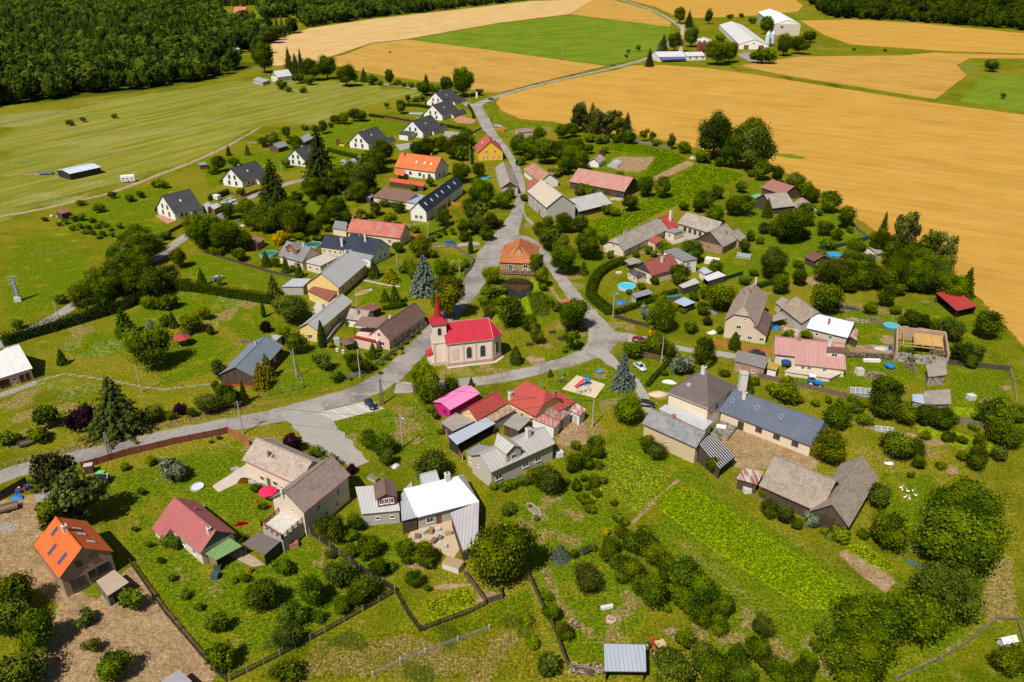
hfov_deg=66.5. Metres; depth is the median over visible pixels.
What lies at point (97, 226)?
bush
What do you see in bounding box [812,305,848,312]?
board stack
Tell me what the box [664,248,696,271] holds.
annex
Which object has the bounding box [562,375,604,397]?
sand pit
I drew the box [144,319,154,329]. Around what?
spruce tree
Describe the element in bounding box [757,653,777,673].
shrub
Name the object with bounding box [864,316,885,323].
beam heap
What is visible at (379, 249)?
house
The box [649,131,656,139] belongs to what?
fruit tree
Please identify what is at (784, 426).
house
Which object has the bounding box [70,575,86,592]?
window
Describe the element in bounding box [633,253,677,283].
house
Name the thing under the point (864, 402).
bush
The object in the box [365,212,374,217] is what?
bush
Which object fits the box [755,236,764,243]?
bush
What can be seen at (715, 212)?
broadleaf tree
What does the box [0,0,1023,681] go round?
ground
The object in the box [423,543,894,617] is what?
bean crop
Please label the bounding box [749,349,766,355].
parked car
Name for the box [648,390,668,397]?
sand heap
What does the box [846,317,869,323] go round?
rubble heap
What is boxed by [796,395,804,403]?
bush
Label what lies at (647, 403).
parked car
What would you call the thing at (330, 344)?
bush
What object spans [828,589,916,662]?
broadleaf tree
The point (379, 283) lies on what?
path
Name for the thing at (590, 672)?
fence
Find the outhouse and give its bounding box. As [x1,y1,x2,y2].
[599,149,604,155]
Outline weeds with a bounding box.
[585,445,787,617]
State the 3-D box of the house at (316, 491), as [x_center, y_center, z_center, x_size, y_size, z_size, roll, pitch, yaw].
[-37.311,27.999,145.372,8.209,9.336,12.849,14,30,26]
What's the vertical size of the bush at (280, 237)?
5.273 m
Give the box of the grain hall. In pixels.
[757,9,800,35]
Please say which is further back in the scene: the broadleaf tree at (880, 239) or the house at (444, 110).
the house at (444, 110)
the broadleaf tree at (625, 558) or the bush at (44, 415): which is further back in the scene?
the bush at (44, 415)
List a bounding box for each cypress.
[260,300,265,317]
[317,320,326,347]
[468,233,472,253]
[509,346,522,365]
[727,332,740,350]
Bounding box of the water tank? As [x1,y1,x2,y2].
[555,449,563,457]
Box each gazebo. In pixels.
[173,333,191,348]
[340,338,355,350]
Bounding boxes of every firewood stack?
[568,661,604,675]
[847,351,893,358]
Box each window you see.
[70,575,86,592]
[75,559,83,568]
[87,568,97,580]
[89,552,97,561]
[96,561,111,576]
[316,503,320,511]
[379,499,384,504]
[388,497,393,503]
[426,516,433,523]
[452,348,458,359]
[466,346,471,358]
[480,345,485,356]
[495,341,498,353]
[496,473,501,480]
[522,461,528,468]
[535,455,540,462]
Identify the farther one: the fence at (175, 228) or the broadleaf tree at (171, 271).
the fence at (175, 228)
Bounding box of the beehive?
[965,393,976,400]
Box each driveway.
[228,549,264,566]
[396,143,411,150]
[433,241,479,247]
[443,131,459,137]
[588,348,653,412]
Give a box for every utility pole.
[103,432,111,453]
[135,364,142,392]
[233,401,243,433]
[292,348,296,377]
[357,351,360,378]
[379,380,383,404]
[592,399,593,426]
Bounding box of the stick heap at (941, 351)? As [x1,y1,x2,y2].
[931,349,945,354]
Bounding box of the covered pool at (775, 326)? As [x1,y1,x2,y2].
[770,324,780,329]
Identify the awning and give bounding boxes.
[624,257,641,267]
[661,57,685,61]
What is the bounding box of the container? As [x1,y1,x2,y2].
[704,256,719,263]
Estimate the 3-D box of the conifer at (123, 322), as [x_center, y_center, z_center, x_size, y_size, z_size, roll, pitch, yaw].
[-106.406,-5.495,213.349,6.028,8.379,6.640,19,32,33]
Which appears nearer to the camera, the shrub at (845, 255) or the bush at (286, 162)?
the shrub at (845, 255)
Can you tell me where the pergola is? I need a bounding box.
[631,289,652,301]
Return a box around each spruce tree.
[75,376,155,450]
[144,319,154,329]
[239,382,250,405]
[257,159,291,212]
[283,47,292,72]
[290,53,297,75]
[295,49,305,74]
[299,126,347,195]
[359,67,366,82]
[407,254,436,298]
[548,545,571,565]
[579,103,601,132]
[609,352,636,392]
[620,112,634,142]
[642,47,653,66]
[656,41,662,51]
[658,33,668,50]
[682,10,694,26]
[877,211,888,231]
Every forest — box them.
[0,0,517,102]
[808,0,1023,29]
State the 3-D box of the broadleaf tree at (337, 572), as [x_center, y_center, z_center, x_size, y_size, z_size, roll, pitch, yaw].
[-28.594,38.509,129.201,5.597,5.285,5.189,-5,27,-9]
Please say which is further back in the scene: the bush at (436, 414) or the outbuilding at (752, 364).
the outbuilding at (752, 364)
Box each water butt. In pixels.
[210,571,219,579]
[213,562,222,570]
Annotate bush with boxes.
[0,430,13,444]
[10,318,23,329]
[25,425,49,442]
[31,405,62,425]
[50,294,68,303]
[60,401,95,430]
[65,119,73,124]
[68,225,76,230]
[69,214,77,221]
[73,603,95,627]
[75,199,84,204]
[77,213,84,220]
[87,217,95,222]
[88,229,95,234]
[91,203,105,211]
[93,223,100,228]
[107,191,117,197]
[115,222,122,227]
[119,462,128,471]
[125,194,134,201]
[135,190,145,197]
[139,295,156,308]
[145,455,157,465]
[150,178,160,186]
[153,293,179,309]
[156,456,187,482]
[158,180,168,188]
[159,534,175,547]
[160,231,172,238]
[164,411,176,419]
[167,535,181,549]
[172,402,186,414]
[176,328,190,334]
[185,407,197,416]
[192,399,210,411]
[205,247,214,253]
[207,165,217,173]
[212,248,224,255]
[227,156,240,165]
[231,247,245,258]
[232,576,237,583]
[236,186,245,194]
[237,531,246,541]
[238,572,250,581]
[247,567,253,572]
[248,483,263,490]
[257,501,267,510]
[258,320,271,331]
[264,657,302,681]
[269,230,292,245]
[270,557,295,575]
[274,79,288,88]
[274,326,290,341]
[280,158,290,167]
[282,431,302,449]
[283,85,291,91]
[288,265,295,271]
[291,73,304,82]
[292,232,305,239]
[299,86,307,92]
[300,124,307,129]
[302,236,309,241]
[303,74,315,83]
[307,444,324,457]
[308,609,326,623]
[310,234,321,240]
[310,351,332,369]
[321,452,339,460]
[322,224,331,230]
[323,549,336,557]
[327,342,334,347]
[329,369,344,381]
[341,526,359,541]
[346,462,356,473]
[358,553,372,560]
[365,74,378,84]
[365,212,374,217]
[377,199,389,206]
[386,560,396,571]
[389,201,398,207]
[392,241,403,250]
[393,79,401,84]
[397,264,405,273]
[402,259,413,269]
[407,81,413,87]
[408,184,417,190]
[410,225,420,232]
[412,95,420,101]
[415,81,431,94]
[419,95,426,100]
[422,584,432,590]
[425,404,435,411]
[427,84,441,93]
[428,236,435,241]
[428,249,437,257]
[431,411,439,418]
[449,262,464,271]
[453,144,470,160]
[461,259,469,267]
[474,88,483,95]
[479,297,488,304]
[480,283,498,297]
[488,482,497,489]
[489,306,496,313]
[495,218,504,225]
[495,297,504,306]
[496,285,507,293]
[497,480,511,490]
[499,501,515,515]
[508,478,518,488]
[515,156,526,164]
[516,475,531,486]
[516,612,534,627]
[519,194,527,200]
[523,153,532,159]
[524,633,539,650]
[535,650,561,677]
[538,283,547,290]
[539,589,552,600]
[544,296,553,303]
[547,167,561,175]
[550,302,562,311]
[561,478,570,483]
[569,440,582,450]
[570,548,579,557]
[574,188,585,194]
[575,183,584,192]
[575,493,584,501]
[578,545,589,554]
[580,474,588,481]
[581,503,596,513]
[582,132,594,141]
[582,143,593,151]
[583,186,594,194]
[584,484,591,489]
[586,434,604,445]
[587,543,598,551]
[591,487,601,497]
[593,460,602,468]
[595,132,608,143]
[599,476,607,483]
[599,551,621,566]
[601,205,610,213]
[601,527,609,535]
[606,250,613,258]
[608,207,620,216]
[609,498,617,505]
[611,134,622,141]
[611,513,622,523]
[622,339,646,358]
[622,517,629,525]
[631,250,639,256]
[637,281,645,288]
[639,302,649,318]
[644,245,653,253]
[646,318,654,323]
[646,330,656,338]
[650,250,657,256]
[651,139,661,144]
[658,242,669,248]
[660,244,671,252]
[660,603,671,612]
[661,370,668,375]
[668,354,694,374]
[677,141,691,152]
[678,202,689,209]
[681,321,699,331]
[692,365,700,371]
[693,149,710,161]
[699,358,712,367]
[714,156,726,166]
[715,34,726,40]
[715,326,723,333]
[718,369,730,377]
[738,275,753,285]
[746,169,755,176]
[747,17,757,23]
[748,268,759,275]
[749,50,766,63]
[755,46,777,62]
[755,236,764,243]
[768,375,800,403]
[781,328,794,337]
[792,259,803,267]
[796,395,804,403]
[799,228,812,239]
[799,329,813,337]
[802,30,818,41]
[804,511,820,528]
[810,399,820,405]
[816,249,827,254]
[817,236,839,249]
[820,526,828,534]
[825,395,832,403]
[830,522,850,544]
[841,285,857,290]
[841,400,852,410]
[845,226,853,232]
[846,395,859,405]
[848,401,865,414]
[853,413,874,426]
[858,398,869,407]
[862,304,877,314]
[869,301,878,307]
[889,306,903,314]
[895,283,907,294]
[907,472,915,477]
[917,429,931,439]
[934,461,946,470]
[955,449,968,459]
[957,434,970,443]
[967,423,981,431]
[984,59,999,71]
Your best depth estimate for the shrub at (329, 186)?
331.74 m
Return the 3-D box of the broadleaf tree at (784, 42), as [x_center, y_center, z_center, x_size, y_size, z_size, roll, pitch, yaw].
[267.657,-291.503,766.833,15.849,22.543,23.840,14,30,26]
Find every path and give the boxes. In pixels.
[230,466,275,498]
[362,279,399,286]
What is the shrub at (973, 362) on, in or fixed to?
on the ground at (42, 262)
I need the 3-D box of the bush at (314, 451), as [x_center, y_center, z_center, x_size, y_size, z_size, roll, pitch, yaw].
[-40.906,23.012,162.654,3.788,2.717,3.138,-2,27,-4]
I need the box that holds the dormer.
[373,478,396,506]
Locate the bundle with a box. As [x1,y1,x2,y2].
[883,461,894,464]
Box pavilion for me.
[674,297,695,312]
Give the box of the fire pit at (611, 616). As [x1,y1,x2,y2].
[606,615,615,622]
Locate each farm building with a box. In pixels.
[495,162,518,194]
[658,210,678,228]
[677,212,723,236]
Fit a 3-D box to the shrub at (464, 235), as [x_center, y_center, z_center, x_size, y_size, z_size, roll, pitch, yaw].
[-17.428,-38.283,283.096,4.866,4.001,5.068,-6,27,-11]
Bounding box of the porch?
[647,235,663,249]
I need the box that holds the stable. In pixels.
[56,163,101,179]
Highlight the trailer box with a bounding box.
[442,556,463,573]
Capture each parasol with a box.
[258,485,276,498]
[781,359,790,367]
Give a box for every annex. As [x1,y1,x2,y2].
[307,286,337,304]
[311,301,325,315]
[320,234,347,256]
[466,444,490,466]
[531,414,559,437]
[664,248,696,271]
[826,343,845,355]
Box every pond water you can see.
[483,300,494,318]
[502,278,533,297]
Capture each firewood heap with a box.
[237,339,249,342]
[567,618,579,630]
[861,371,887,379]
[904,361,916,371]
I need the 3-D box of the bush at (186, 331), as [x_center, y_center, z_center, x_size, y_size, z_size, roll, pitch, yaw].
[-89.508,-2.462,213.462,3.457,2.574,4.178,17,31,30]
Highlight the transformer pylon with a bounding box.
[8,276,21,301]
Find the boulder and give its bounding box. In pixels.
[390,463,400,469]
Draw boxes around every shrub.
[157,313,169,326]
[206,325,214,334]
[210,380,218,388]
[287,191,303,201]
[304,212,316,226]
[321,176,337,195]
[340,207,351,223]
[340,542,357,556]
[343,185,352,200]
[354,149,387,171]
[366,180,377,193]
[393,202,406,213]
[400,549,414,563]
[406,263,418,280]
[410,141,426,154]
[420,136,435,153]
[459,230,469,240]
[460,127,474,142]
[460,197,475,208]
[464,201,473,216]
[478,224,493,240]
[505,187,514,197]
[521,317,537,330]
[532,222,546,234]
[566,464,575,472]
[570,478,580,491]
[580,494,593,504]
[581,453,594,469]
[587,473,599,487]
[593,445,605,459]
[613,523,628,538]
[614,568,627,583]
[631,577,639,593]
[649,276,659,283]
[658,568,672,583]
[663,342,678,356]
[682,601,694,614]
[688,287,698,300]
[702,315,712,325]
[725,660,736,681]
[746,230,755,240]
[751,377,759,385]
[757,222,769,233]
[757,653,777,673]
[779,235,789,241]
[791,668,807,681]
[792,267,807,285]
[830,227,843,240]
[840,251,850,261]
[855,528,869,539]
[895,308,921,327]
[900,347,917,361]
[917,314,930,326]
[929,318,940,329]
[940,430,956,442]
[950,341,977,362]
[963,353,980,368]
[971,432,988,447]
[973,343,986,359]
[990,444,1008,460]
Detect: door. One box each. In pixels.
[0,379,10,388]
[19,374,25,382]
[25,373,30,380]
[113,592,119,602]
[436,514,441,523]
[737,421,743,430]
[817,513,835,531]
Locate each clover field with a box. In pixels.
[411,15,671,64]
[959,75,1023,111]
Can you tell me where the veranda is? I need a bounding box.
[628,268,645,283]
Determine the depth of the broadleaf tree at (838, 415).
170.36 m
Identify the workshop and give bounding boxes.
[305,254,338,273]
[651,51,685,61]
[683,52,705,60]
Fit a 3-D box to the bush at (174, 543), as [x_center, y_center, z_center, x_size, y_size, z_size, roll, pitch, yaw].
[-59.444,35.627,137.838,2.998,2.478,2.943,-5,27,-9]
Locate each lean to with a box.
[270,334,281,343]
[353,251,373,266]
[406,194,424,208]
[450,502,478,560]
[486,405,514,430]
[527,178,537,189]
[659,404,712,432]
[751,310,772,343]
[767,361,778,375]
[772,312,786,328]
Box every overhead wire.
[27,76,279,153]
[57,304,234,401]
[105,381,376,432]
[240,400,590,416]
[382,381,592,400]
[490,253,663,399]
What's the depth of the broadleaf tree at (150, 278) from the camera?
233.01 m
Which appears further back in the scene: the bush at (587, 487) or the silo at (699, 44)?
the silo at (699, 44)
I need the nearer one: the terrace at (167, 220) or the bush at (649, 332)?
the bush at (649, 332)
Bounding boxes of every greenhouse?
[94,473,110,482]
[736,252,751,258]
[848,387,872,396]
[874,425,893,431]
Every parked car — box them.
[364,398,377,409]
[445,240,456,245]
[632,335,645,342]
[633,361,646,370]
[638,398,655,407]
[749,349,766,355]
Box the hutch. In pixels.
[997,635,1018,646]
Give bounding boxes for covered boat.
[662,380,676,384]
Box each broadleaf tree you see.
[0,569,36,605]
[0,598,29,637]
[0,644,52,681]
[11,433,22,440]
[14,606,59,654]
[27,448,78,496]
[48,466,109,519]
[64,278,100,309]
[82,266,98,281]
[85,259,122,280]
[85,273,120,307]
[93,646,136,681]
[104,240,133,273]
[111,265,141,297]
[114,230,161,256]
[117,221,153,240]
[117,321,174,369]
[126,242,157,273]
[136,264,166,296]
[141,403,164,421]
[151,281,169,297]
[157,264,182,281]
[168,246,186,267]
[177,313,205,331]
[181,213,215,248]
[195,392,221,412]
[197,234,211,248]
[197,307,210,318]
[199,213,222,224]
[205,219,243,252]
[210,155,228,171]
[211,359,226,381]
[212,380,237,407]
[218,202,235,218]
[231,196,255,215]
[232,228,252,248]
[239,576,282,612]
[242,212,258,230]
[248,202,273,215]
[250,41,274,72]
[254,213,275,232]
[262,206,283,230]
[266,133,278,143]
[270,293,310,321]
[271,622,304,648]
[273,199,307,226]
[274,596,307,626]
[280,126,290,137]
[282,211,304,233]
[284,331,309,354]
[286,135,299,144]
[289,137,303,148]
[298,574,326,608]
[300,57,323,76]
[301,176,324,199]
[305,220,321,235]
[310,512,345,542]
[314,208,331,221]
[315,194,327,206]
[315,212,329,225]
[317,54,336,78]
[318,119,327,133]
[322,557,355,587]
[323,164,351,190]
[324,195,348,220]
[330,114,337,122]
[332,594,348,615]
[335,62,356,86]
[339,112,348,123]
[343,159,355,167]
[343,352,363,372]
[344,573,381,605]
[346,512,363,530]
[347,107,360,121]
[347,181,368,201]
[349,159,379,191]
[354,531,380,557]
[356,110,366,121]
[359,429,376,448]
[360,357,373,371]
[361,146,388,168]
[367,555,387,576]
[369,202,380,214]
[369,431,397,452]
[372,138,395,158]
[377,446,393,464]
[385,69,394,85]
[393,537,415,561]
[396,100,405,111]
[403,569,424,587]
[408,233,431,256]
[410,359,442,403]
[411,539,436,567]
[412,447,449,478]
[426,176,434,186]
[429,271,465,318]
[432,136,446,151]
[432,257,449,277]
[433,208,450,225]
[440,75,453,89]
[442,140,457,158]
[443,377,459,390]
[449,132,470,146]
[451,162,470,181]
[452,66,474,96]
[457,218,470,232]
[462,517,541,586]
[467,177,496,202]
[467,215,486,233]
[470,162,485,176]
[482,265,500,283]
[485,212,498,228]
[493,190,511,208]
[494,295,526,326]
[508,132,526,155]
[518,313,538,324]
[519,134,539,156]
[526,461,563,493]
[529,253,544,273]
[530,325,545,344]
[531,137,556,163]
[533,126,546,138]
[534,267,549,283]
[536,227,557,249]
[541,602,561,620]
[542,215,554,227]
[549,243,579,274]
[551,233,569,248]
[552,138,570,161]
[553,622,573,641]
[554,123,569,138]
[554,210,574,232]
[557,155,574,174]
[558,297,592,329]
[562,144,582,161]
[564,122,580,136]
[565,453,583,470]
[567,136,584,149]
[572,150,589,168]
[572,559,602,593]
[573,214,588,231]
[574,322,586,329]
[575,225,601,259]
[580,442,596,455]
[597,234,608,244]
[599,536,618,558]
[611,394,643,423]
[611,535,620,550]
[615,553,640,574]
[619,529,634,550]
[619,559,645,583]
[621,194,640,210]
[622,129,636,143]
[625,523,655,556]
[633,572,671,608]
[636,174,655,196]
[639,434,655,452]
[643,330,669,353]
[643,539,668,565]
[645,293,676,331]
[648,439,667,460]
[650,643,696,681]
[655,175,671,197]
[655,553,675,570]
[666,553,704,586]
[667,132,676,149]
[668,31,685,50]
[668,263,692,284]
[668,583,696,610]
[673,6,685,20]
[681,239,703,259]
[685,26,698,46]
[686,600,714,628]
[687,570,720,602]
[687,638,722,671]
[691,335,716,362]
[692,197,705,212]
[693,190,715,208]
[694,108,736,158]
[696,301,709,314]
[696,645,735,681]
[699,285,711,299]
[703,39,732,64]
[703,205,724,220]
[704,8,712,23]
[705,282,739,310]
[707,258,723,272]
[710,185,724,197]
[710,591,735,619]
[711,613,730,638]
[720,133,744,167]
[724,194,742,215]
[726,41,738,62]
[728,663,759,681]
[732,115,768,135]
[735,180,747,192]
[737,121,778,169]
[739,194,756,215]
[740,239,750,252]
[744,634,772,665]
[751,609,776,637]
[752,158,771,180]
[759,15,774,32]
[759,498,779,518]
[760,245,789,277]
[766,217,778,236]
[768,655,795,681]
[771,164,784,180]
[771,272,790,293]
[774,208,812,243]
[776,32,792,55]
[776,504,797,522]
[786,172,807,188]
[788,517,804,528]
[790,35,812,53]
[791,657,817,681]
[795,202,816,223]
[799,180,814,198]
[799,648,819,669]
[805,186,820,202]
[809,282,845,313]
[810,427,849,462]
[812,259,827,281]
[816,220,835,235]
[817,621,890,681]
[818,256,858,286]
[819,190,843,213]
[820,399,855,429]
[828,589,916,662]
[837,204,857,228]
[837,265,859,292]
[844,237,866,251]
[844,258,861,269]
[846,250,871,269]
[852,251,877,265]
[855,269,869,289]
[863,263,883,289]
[866,373,907,398]
[867,227,892,250]
[867,392,900,418]
[867,482,892,509]
[868,508,911,551]
[873,265,900,289]
[876,282,896,305]
[878,429,903,445]
[880,239,907,261]
[883,255,910,283]
[883,433,918,460]
[887,247,913,262]
[888,586,960,647]
[894,400,918,423]
[900,260,924,290]
[903,240,922,255]
[905,558,990,626]
[909,437,926,456]
[910,247,937,263]
[910,454,927,468]
[912,497,1017,580]
[913,264,944,294]
[913,402,937,424]
[921,252,953,266]
[923,472,1009,523]
[928,405,957,428]
[932,261,957,287]
[935,270,969,295]
[937,316,969,340]
[967,443,991,469]
[969,395,1019,426]
[972,310,1007,338]
[985,420,1001,441]
[987,638,1023,677]
[989,418,1023,447]
[1012,404,1023,420]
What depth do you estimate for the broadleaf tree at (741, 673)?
110.47 m
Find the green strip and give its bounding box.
[776,154,805,158]
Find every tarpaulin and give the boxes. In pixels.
[11,495,23,499]
[615,300,628,304]
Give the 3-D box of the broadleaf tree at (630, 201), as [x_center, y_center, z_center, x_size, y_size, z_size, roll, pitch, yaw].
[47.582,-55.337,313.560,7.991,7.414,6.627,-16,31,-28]
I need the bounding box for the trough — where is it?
[367,474,378,482]
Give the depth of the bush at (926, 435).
168.60 m
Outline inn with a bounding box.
[499,238,539,276]
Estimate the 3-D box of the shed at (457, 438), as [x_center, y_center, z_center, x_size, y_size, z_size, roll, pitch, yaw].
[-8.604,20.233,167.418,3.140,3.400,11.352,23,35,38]
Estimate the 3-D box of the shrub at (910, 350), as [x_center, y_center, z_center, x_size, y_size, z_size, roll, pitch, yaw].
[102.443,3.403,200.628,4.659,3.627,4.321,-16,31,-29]
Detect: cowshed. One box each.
[696,37,710,48]
[719,21,768,48]
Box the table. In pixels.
[716,424,725,428]
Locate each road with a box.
[0,177,307,347]
[0,248,499,483]
[282,403,368,466]
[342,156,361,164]
[384,83,475,106]
[394,234,613,392]
[472,106,525,259]
[473,0,685,105]
[585,320,631,358]
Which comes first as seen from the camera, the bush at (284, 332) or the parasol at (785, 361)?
the parasol at (785, 361)
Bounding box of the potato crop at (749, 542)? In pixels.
[653,484,858,607]
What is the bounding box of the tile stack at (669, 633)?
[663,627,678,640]
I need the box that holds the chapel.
[425,289,503,368]
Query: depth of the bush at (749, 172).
361.68 m
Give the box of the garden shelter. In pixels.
[389,178,424,190]
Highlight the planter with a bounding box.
[289,539,298,548]
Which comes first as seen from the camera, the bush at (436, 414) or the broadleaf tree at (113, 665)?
the broadleaf tree at (113, 665)
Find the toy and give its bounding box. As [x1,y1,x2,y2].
[96,470,104,473]
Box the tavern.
[507,380,563,425]
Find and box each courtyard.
[408,520,458,556]
[666,233,698,243]
[782,327,799,337]
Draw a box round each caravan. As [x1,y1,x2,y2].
[120,174,135,182]
[212,194,220,199]
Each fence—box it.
[0,476,27,500]
[1,170,149,208]
[2,92,129,123]
[80,426,227,467]
[129,558,226,681]
[167,223,182,232]
[202,250,295,277]
[227,427,249,445]
[228,587,395,680]
[230,189,257,197]
[247,383,303,399]
[289,350,303,383]
[309,528,394,589]
[325,316,346,345]
[344,323,426,378]
[372,624,489,676]
[384,117,409,122]
[395,588,486,630]
[428,220,453,236]
[434,243,473,275]
[446,429,462,460]
[449,201,463,206]
[463,569,502,603]
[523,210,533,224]
[527,568,593,676]
[614,314,648,327]
[634,140,670,149]
[642,351,660,360]
[713,339,773,353]
[725,271,742,279]
[758,372,871,402]
[821,235,870,250]
[851,221,870,240]
[895,615,1023,681]
[906,557,925,569]
[947,359,1011,370]
[958,416,988,428]
[1008,363,1016,401]
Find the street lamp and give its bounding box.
[400,415,403,447]
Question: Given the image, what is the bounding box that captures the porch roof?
[394,169,405,178]
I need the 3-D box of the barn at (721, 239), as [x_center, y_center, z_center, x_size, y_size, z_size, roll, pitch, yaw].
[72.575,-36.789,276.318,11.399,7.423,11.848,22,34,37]
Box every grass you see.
[2,402,278,466]
[250,595,556,680]
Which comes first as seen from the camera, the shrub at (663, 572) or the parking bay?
the shrub at (663, 572)
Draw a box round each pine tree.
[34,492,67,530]
[570,101,585,132]
[579,108,590,132]
[592,108,606,134]
[600,109,618,135]
[612,110,625,133]
[891,212,914,244]
[905,210,922,244]
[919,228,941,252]
[931,230,948,254]
[939,235,958,267]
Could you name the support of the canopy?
on the ground at (42, 262)
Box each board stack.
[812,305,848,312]
[837,304,861,310]
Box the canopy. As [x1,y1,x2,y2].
[697,432,734,478]
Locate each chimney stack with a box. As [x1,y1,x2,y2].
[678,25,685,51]
[737,370,748,390]
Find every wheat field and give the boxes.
[270,0,591,65]
[333,40,605,92]
[496,65,1023,346]
[571,0,670,26]
[630,0,802,17]
[741,52,1023,98]
[801,20,1023,53]
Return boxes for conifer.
[56,348,68,365]
[114,307,138,338]
[168,311,178,328]
[196,268,206,284]
[226,145,231,155]
[244,144,250,155]
[251,362,269,391]
[260,250,273,267]
[261,354,276,381]
[267,274,282,297]
[281,256,290,272]
[295,262,304,277]
[367,342,379,359]
[368,260,381,278]
[379,289,389,303]
[382,268,400,283]
[388,284,401,304]
[424,74,429,84]
[468,377,474,386]
[547,368,553,377]
[578,260,588,275]
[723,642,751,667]
[746,373,754,394]
[759,198,772,218]
[964,267,975,299]
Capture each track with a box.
[0,127,261,217]
[627,334,770,361]
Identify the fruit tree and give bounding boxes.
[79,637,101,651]
[117,505,126,511]
[117,588,143,609]
[131,526,137,531]
[136,487,145,494]
[143,540,153,546]
[156,556,164,562]
[168,573,175,581]
[179,587,189,599]
[193,602,203,609]
[203,610,229,632]
[203,638,234,672]
[212,276,222,284]
[256,137,267,147]
[270,258,280,265]
[355,208,366,218]
[383,213,397,221]
[419,557,433,568]
[467,199,490,216]
[561,329,580,349]
[639,128,649,141]
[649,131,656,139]
[672,627,695,648]
[705,457,721,470]
[742,640,753,659]
[809,636,823,651]
[814,617,838,644]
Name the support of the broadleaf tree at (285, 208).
on the ground at (42, 262)
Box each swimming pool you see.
[190,482,203,491]
[259,250,276,257]
[305,241,320,248]
[480,175,489,178]
[618,282,635,291]
[827,252,841,258]
[882,321,900,331]
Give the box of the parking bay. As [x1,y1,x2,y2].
[318,401,384,420]
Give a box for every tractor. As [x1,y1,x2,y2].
[646,636,667,659]
[807,373,823,386]
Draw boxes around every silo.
[697,40,701,51]
[701,40,706,52]
[765,31,770,43]
[769,31,775,46]
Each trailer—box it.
[0,500,24,513]
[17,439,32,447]
[38,171,53,174]
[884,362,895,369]
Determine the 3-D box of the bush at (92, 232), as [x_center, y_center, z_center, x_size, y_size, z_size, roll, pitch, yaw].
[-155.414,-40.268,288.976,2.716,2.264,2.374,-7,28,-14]
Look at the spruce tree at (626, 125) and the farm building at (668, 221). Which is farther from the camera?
the spruce tree at (626, 125)
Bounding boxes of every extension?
[355,486,399,525]
[400,482,416,533]
[417,470,439,484]
[544,408,570,431]
[553,392,574,411]
[665,228,682,240]
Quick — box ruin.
[893,326,949,365]
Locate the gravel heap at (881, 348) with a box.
[873,346,888,350]
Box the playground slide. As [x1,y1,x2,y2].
[574,374,590,386]
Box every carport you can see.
[205,538,242,565]
[243,532,280,565]
[359,304,381,316]
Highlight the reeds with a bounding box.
[479,282,551,315]
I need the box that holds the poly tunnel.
[607,160,621,167]
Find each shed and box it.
[56,208,70,218]
[83,462,94,473]
[161,669,191,681]
[198,161,207,169]
[203,202,211,212]
[210,203,220,214]
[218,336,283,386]
[249,236,264,249]
[253,77,269,85]
[269,141,288,152]
[300,133,312,145]
[333,337,339,345]
[359,193,373,203]
[433,385,480,416]
[441,413,474,434]
[448,417,495,454]
[503,414,530,437]
[547,167,561,177]
[569,403,585,424]
[588,154,605,167]
[604,644,645,679]
[678,278,699,293]
[699,267,712,279]
[703,271,725,286]
[736,468,763,493]
[775,297,788,312]
[848,328,857,346]
[868,246,882,260]
[911,394,924,407]
[923,389,950,407]
[925,359,946,386]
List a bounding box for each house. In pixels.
[33,516,116,596]
[151,497,236,564]
[154,189,203,219]
[219,160,266,187]
[234,7,247,12]
[242,437,320,490]
[270,455,349,535]
[271,68,291,81]
[278,240,321,269]
[286,143,326,166]
[299,294,352,341]
[306,249,367,296]
[343,233,390,263]
[345,126,395,149]
[347,215,411,245]
[369,302,425,349]
[394,152,447,179]
[400,114,447,137]
[403,471,478,528]
[409,175,463,221]
[421,99,465,120]
[424,88,465,105]
[470,426,555,485]
[475,134,502,160]
[527,179,575,220]
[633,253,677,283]
[667,365,736,426]
[719,388,829,455]
[723,277,767,341]
[742,486,751,493]
[772,335,845,376]
[804,251,831,266]
[806,314,855,343]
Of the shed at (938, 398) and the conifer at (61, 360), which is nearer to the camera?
the shed at (938, 398)
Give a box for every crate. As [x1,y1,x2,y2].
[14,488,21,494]
[414,533,420,538]
[420,527,426,535]
[428,526,433,534]
[434,526,440,532]
[444,529,451,535]
[854,367,864,375]
[863,358,880,362]
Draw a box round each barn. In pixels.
[372,187,417,207]
[523,162,558,186]
[569,168,638,197]
[569,192,612,215]
[695,223,736,254]
[754,192,793,213]
[759,455,838,516]
[761,179,801,198]
[780,296,822,331]
[793,197,817,215]
[809,456,877,531]
[934,292,976,319]
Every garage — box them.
[332,220,346,236]
[399,131,413,140]
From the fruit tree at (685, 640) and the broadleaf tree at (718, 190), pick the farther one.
the broadleaf tree at (718, 190)
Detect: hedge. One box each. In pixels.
[0,290,142,346]
[164,277,273,304]
[207,188,229,200]
[326,147,357,158]
[368,113,411,121]
[381,301,406,310]
[405,102,430,108]
[439,122,466,129]
[467,104,474,118]
[468,142,472,164]
[586,256,627,314]
[614,288,677,314]
[644,357,671,386]
[695,195,721,211]
[756,278,773,288]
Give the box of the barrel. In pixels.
[431,537,437,543]
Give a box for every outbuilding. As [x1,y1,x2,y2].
[0,344,33,388]
[282,278,310,294]
[346,308,373,327]
[459,390,506,422]
[516,128,533,137]
[642,408,710,463]
[731,229,745,247]
[734,350,768,376]
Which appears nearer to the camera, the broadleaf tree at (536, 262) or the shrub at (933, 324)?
the shrub at (933, 324)
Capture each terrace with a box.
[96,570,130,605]
[156,215,175,223]
[212,464,247,491]
[260,507,304,551]
[353,316,387,349]
[453,116,475,123]
[712,420,736,440]
[784,365,844,381]
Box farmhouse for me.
[603,218,667,256]
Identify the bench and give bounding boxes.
[600,603,612,609]
[668,294,680,301]
[706,330,717,334]
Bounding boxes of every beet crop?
[585,165,743,238]
[608,142,686,174]
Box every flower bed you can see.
[233,522,248,525]
[237,477,248,483]
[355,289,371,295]
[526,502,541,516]

